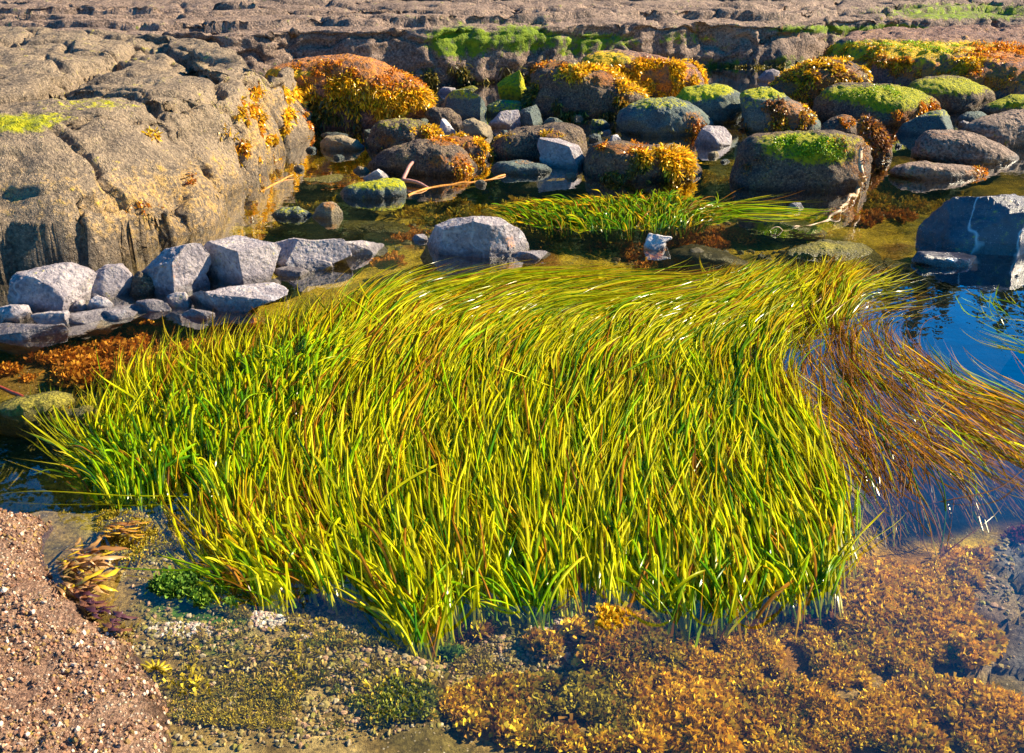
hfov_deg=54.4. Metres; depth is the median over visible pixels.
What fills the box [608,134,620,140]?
stone
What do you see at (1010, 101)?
boulder
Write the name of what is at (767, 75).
stone
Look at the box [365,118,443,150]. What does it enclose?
boulder
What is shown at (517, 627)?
stone
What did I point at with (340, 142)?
stone
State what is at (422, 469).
surfgrass
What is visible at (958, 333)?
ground
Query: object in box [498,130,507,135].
stone
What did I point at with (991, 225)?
boulder
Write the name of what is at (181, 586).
green algae
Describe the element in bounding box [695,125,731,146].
stone
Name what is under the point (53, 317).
stone
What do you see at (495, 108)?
stone
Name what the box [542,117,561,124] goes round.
stone
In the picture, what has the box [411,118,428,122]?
stone
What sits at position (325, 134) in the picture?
stone
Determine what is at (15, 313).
stone
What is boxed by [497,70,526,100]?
stone
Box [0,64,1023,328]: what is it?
water
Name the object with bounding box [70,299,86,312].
stone
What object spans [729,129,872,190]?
boulder
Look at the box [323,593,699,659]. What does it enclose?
bushy algae
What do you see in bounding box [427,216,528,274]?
boulder
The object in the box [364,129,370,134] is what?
stone
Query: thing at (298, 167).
stone
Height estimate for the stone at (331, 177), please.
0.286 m
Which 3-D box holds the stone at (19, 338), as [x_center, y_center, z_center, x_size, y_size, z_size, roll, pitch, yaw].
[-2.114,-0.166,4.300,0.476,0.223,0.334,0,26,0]
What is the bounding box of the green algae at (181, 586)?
[144,565,469,661]
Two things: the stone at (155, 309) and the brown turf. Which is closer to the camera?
the brown turf
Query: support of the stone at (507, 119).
on the ground
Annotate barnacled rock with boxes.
[0,508,171,752]
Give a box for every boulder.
[263,53,438,129]
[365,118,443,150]
[367,135,477,175]
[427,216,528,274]
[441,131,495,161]
[491,122,587,159]
[521,58,651,118]
[581,49,708,97]
[583,138,701,182]
[616,96,713,136]
[675,83,741,123]
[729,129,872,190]
[736,86,820,132]
[767,55,872,103]
[812,82,940,125]
[820,114,857,134]
[856,112,893,160]
[889,161,988,179]
[907,75,995,111]
[911,129,1018,164]
[916,194,1023,255]
[965,109,1023,148]
[979,94,1023,114]
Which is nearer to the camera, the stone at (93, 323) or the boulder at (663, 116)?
the stone at (93, 323)
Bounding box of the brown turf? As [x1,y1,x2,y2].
[279,578,845,644]
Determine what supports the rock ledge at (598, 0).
on the ground
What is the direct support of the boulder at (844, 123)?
on the water
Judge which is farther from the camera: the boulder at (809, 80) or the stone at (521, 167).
the boulder at (809, 80)
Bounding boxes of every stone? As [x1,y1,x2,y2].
[0,304,31,323]
[0,323,71,354]
[0,391,75,438]
[7,262,96,323]
[31,310,69,326]
[48,405,102,444]
[67,304,147,340]
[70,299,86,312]
[86,295,113,309]
[91,263,132,305]
[103,309,137,325]
[129,271,154,302]
[136,299,171,319]
[141,243,210,321]
[166,292,193,313]
[179,308,214,323]
[189,282,287,321]
[203,235,280,290]
[271,206,311,217]
[274,266,307,282]
[275,238,351,281]
[294,165,303,170]
[302,174,342,181]
[305,146,316,151]
[312,202,342,217]
[313,260,334,269]
[320,134,363,150]
[321,132,347,136]
[333,154,343,158]
[339,240,383,262]
[340,177,406,198]
[353,166,369,172]
[363,169,388,179]
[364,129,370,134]
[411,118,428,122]
[412,234,427,240]
[425,107,461,129]
[437,87,455,93]
[439,118,456,134]
[442,89,486,117]
[461,85,477,89]
[461,118,492,136]
[475,180,486,185]
[486,99,521,115]
[488,110,520,127]
[491,159,552,174]
[492,616,530,637]
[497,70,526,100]
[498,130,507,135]
[511,250,546,265]
[520,105,542,125]
[537,137,584,169]
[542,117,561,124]
[565,172,576,178]
[574,115,583,118]
[588,134,600,140]
[590,119,609,127]
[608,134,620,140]
[644,233,671,249]
[664,247,736,275]
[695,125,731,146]
[708,151,718,156]
[757,69,779,81]
[787,202,803,208]
[787,239,872,257]
[896,109,953,135]
[911,251,975,266]
[956,111,985,122]
[958,120,968,126]
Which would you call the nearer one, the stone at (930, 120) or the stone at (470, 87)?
the stone at (930, 120)
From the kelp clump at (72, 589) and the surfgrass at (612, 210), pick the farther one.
the surfgrass at (612, 210)
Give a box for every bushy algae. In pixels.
[0,312,262,391]
[58,506,451,730]
[153,600,516,708]
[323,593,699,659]
[361,256,670,273]
[433,540,1023,752]
[751,523,1023,623]
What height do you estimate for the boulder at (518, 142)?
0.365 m
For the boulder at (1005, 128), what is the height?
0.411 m
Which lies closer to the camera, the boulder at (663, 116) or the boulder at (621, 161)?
the boulder at (621, 161)
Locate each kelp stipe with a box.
[0,385,23,396]
[261,174,293,191]
[407,174,505,195]
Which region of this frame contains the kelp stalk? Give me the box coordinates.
[401,160,427,186]
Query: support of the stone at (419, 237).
on the water
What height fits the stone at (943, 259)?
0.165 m
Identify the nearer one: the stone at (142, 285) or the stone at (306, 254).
the stone at (142, 285)
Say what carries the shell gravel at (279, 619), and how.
on the ground
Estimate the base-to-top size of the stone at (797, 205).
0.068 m
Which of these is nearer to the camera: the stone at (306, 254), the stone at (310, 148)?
the stone at (306, 254)
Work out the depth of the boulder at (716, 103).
7.77 m
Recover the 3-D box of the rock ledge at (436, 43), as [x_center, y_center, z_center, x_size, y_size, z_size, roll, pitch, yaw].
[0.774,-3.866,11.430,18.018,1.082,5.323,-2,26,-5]
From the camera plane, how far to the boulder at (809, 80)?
8.52 m
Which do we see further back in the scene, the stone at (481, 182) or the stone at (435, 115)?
the stone at (435, 115)
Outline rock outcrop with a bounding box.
[0,26,316,296]
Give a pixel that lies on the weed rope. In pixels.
(861, 179)
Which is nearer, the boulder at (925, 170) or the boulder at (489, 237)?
the boulder at (489, 237)
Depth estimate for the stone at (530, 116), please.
7.73 m
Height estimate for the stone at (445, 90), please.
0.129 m
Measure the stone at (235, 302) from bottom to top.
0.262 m
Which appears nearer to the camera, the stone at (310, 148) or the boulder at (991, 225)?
the boulder at (991, 225)
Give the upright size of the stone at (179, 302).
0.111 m
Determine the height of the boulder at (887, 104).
0.560 m
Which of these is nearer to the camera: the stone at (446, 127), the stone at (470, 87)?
the stone at (446, 127)
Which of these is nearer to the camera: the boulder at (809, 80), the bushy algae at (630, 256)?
the bushy algae at (630, 256)
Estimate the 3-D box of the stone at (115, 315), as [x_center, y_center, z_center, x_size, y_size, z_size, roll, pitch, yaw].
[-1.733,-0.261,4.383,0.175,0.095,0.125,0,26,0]
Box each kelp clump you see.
[54,534,128,609]
[98,520,153,537]
[141,659,171,670]
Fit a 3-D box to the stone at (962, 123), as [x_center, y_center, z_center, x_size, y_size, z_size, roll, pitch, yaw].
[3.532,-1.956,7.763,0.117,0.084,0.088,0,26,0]
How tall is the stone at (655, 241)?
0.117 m
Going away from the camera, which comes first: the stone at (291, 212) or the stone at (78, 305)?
the stone at (78, 305)
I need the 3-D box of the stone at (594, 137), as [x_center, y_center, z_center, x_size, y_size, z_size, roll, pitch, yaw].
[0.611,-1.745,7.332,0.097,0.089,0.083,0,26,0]
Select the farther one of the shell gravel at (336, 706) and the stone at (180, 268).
the stone at (180, 268)
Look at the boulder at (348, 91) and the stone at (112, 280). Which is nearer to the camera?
the stone at (112, 280)
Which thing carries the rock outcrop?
on the ground
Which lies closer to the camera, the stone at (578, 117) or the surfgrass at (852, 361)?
the surfgrass at (852, 361)
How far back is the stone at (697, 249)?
5.12 m
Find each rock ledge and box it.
[0,0,1023,86]
[403,0,834,1]
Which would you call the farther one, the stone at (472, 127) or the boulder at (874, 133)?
the stone at (472, 127)
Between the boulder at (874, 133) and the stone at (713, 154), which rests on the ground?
the boulder at (874, 133)
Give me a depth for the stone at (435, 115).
7.60 m
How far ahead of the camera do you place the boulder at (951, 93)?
8.20 m
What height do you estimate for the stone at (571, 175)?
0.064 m
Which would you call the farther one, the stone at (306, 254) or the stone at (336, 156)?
the stone at (336, 156)
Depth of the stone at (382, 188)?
5.97 m
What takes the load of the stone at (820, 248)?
on the ground
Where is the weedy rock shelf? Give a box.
[822,24,1023,99]
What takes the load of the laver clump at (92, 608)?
on the water
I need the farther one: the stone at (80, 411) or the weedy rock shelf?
the weedy rock shelf
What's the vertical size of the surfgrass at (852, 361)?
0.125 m
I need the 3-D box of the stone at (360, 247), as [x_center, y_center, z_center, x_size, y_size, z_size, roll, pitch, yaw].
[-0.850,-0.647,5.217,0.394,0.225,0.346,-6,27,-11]
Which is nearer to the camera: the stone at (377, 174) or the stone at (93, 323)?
the stone at (93, 323)
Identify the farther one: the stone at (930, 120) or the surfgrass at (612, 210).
the stone at (930, 120)
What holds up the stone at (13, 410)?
on the ground
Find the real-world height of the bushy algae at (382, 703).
0.200 m
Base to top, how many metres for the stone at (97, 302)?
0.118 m
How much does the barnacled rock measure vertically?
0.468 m
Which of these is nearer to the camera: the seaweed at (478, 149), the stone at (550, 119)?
the seaweed at (478, 149)
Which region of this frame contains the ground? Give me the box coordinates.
[0,259,1023,752]
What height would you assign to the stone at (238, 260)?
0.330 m
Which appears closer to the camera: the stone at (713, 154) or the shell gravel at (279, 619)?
the shell gravel at (279, 619)
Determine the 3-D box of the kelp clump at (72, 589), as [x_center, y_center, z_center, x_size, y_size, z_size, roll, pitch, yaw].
[-1.157,0.513,2.723,0.216,0.052,0.352,0,26,0]
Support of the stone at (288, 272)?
on the stone at (306, 254)
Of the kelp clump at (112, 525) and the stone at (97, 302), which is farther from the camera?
the stone at (97, 302)
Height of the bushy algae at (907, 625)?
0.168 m
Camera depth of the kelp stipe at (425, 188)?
6.25 m
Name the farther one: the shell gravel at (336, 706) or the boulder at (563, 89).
the boulder at (563, 89)
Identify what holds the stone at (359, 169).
on the water
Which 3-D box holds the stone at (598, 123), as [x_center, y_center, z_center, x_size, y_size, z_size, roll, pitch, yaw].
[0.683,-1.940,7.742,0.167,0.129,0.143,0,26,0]
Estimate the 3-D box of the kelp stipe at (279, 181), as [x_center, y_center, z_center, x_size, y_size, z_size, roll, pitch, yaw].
[-1.485,-1.216,6.264,0.030,0.028,0.377,10,28,18]
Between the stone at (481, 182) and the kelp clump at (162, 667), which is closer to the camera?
the kelp clump at (162, 667)
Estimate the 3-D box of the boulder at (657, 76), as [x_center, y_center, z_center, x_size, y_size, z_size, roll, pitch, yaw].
[1.208,-2.674,9.052,1.202,0.620,0.926,0,26,0]
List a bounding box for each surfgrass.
[0,251,955,662]
[487,187,845,230]
[772,283,1023,561]
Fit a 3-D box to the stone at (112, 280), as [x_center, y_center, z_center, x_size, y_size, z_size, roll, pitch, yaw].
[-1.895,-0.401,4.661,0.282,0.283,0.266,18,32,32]
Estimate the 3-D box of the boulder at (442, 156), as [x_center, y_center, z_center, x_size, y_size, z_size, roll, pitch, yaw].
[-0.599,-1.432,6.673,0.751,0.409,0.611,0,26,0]
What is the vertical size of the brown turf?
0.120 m
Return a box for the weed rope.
[771,142,871,230]
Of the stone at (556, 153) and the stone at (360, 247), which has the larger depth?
the stone at (556, 153)
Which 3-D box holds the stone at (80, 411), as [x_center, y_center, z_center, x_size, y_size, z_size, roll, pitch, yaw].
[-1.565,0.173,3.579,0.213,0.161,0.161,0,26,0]
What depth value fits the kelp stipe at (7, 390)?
3.71 m
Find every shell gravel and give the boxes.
[107,514,1023,750]
[145,610,563,652]
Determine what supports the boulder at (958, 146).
on the ground
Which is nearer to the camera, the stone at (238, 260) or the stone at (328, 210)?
the stone at (238, 260)
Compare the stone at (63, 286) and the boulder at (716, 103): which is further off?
the boulder at (716, 103)
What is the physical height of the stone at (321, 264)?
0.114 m
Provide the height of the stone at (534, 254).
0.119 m
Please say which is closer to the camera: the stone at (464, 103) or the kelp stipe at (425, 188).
the kelp stipe at (425, 188)
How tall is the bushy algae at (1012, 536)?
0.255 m
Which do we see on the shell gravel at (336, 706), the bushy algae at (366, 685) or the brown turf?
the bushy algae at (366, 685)
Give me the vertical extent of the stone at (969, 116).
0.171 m
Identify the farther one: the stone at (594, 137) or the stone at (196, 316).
the stone at (594, 137)
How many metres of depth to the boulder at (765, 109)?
7.49 m
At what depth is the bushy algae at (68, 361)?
4.23 m
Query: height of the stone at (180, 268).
0.396 m
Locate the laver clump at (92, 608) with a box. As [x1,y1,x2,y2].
[79,586,138,632]
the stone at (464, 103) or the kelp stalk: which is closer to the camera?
the kelp stalk
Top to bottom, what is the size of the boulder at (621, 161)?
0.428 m

